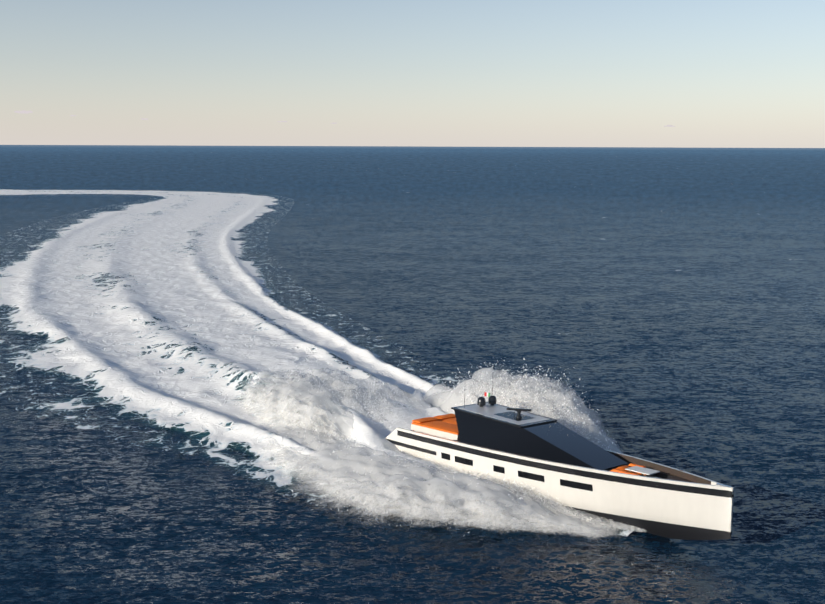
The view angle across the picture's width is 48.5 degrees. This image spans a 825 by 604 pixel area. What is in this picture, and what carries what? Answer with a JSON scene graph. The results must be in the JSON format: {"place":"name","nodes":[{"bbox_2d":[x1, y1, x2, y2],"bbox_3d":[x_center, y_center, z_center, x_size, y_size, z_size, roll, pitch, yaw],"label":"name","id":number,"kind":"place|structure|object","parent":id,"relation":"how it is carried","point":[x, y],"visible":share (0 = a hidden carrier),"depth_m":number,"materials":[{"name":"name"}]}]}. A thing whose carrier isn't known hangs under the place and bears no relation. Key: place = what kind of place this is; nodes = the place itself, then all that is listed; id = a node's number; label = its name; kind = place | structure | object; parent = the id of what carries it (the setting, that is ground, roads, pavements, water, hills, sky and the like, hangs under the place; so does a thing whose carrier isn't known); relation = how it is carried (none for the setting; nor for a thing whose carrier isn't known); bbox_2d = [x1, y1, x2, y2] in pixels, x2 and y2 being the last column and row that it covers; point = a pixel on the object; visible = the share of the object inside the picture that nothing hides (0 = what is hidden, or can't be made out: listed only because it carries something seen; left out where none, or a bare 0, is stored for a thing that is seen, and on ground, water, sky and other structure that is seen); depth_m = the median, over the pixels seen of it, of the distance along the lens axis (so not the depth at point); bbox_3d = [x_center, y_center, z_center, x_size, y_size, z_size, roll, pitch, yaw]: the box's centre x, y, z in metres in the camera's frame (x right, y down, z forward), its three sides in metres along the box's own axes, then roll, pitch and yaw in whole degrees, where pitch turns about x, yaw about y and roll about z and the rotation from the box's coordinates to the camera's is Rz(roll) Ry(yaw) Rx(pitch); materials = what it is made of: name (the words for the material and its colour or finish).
{"place":"outdoors","nodes":[
{"label":"outdoors","id":0,"kind":"place"},
{"bbox_2d":[14,110,32,113],"bbox_3d":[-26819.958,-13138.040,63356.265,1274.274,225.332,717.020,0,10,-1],"label":"cloud","id":1,"kind":"structure","parent":0,"point":[24,111],"depth_m":63102.41,"materials":[{"name":"white"}]},
{"bbox_2d":[0,145,824,603],"bbox_3d":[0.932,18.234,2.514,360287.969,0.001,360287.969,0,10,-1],"label":"sea","id":2,"kind":"structure","parent":0,"point":[664,305],"depth_m":82.65,"materials":[{"name":"blue liquid"}]},
{"bbox_2d":[234,389,343,441],"bbox_3d":[-4.533,7.221,61.914,18.022,1.672,12.372,9,13,43],"label":"water spray","id":3,"kind":"object","parent":2,"relation":"on","point":[298,411],"depth_m":59.57,"materials":[{"name":"white liquid"}]},
{"bbox_2d":[0,189,634,536],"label":"wake foam","id":4,"kind":"object","parent":2,"relation":"on","point":[44,290],"depth_m":92.05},
{"bbox_2d":[210,360,430,429],"bbox_3d":[-6.778,5.798,63.996,22.631,3.832,11.545,9,13,40],"label":"stern spray","id":5,"kind":"object","parent":2,"relation":"on","point":[366,401],"depth_m":59.55,"materials":[{"name":"white liquid"}]},
{"bbox_2d":[227,368,429,441],"bbox_3d":[-4.531,6.604,61.809,18.022,2.911,12.372,9,13,43],"label":"water spray","id":6,"kind":"object","parent":2,"relation":"on","point":[268,379],"depth_m":60.98,"materials":[{"name":"white liquid"}]},
{"bbox_2d":[232,422,646,539],"bbox_3d":[-1.571,9.340,49.660,26.938,1.616,10.603,8,13,40],"label":"water spray","id":7,"kind":"object","parent":2,"relation":"on","point":[397,491],"depth_m":46.56,"materials":[{"name":"white liquid"}]},
{"bbox_2d":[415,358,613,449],"bbox_3d":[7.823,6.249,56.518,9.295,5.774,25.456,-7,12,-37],"label":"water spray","id":8,"kind":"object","parent":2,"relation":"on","point":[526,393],"depth_m":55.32,"materials":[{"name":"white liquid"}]},
{"bbox_2d":[385,385,733,539],"bbox_3d":[7.217,7.690,48.915,5.200,6.963,21.050,-2,5,-43],"label":"yacht","id":9,"kind":"object","parent":2,"relation":"on","point":[554,459],"visible":0.9,"depth_m":46.36,"materials":[{"name":"white paint"}]},
{"bbox_2d":[0,0,824,147],"label":"sky","id":10,"kind":"structure","parent":0,"point":[428,73],"materials":[{"name":"blue"}]},
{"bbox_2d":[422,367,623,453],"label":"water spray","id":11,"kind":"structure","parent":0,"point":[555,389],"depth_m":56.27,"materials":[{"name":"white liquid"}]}
]}

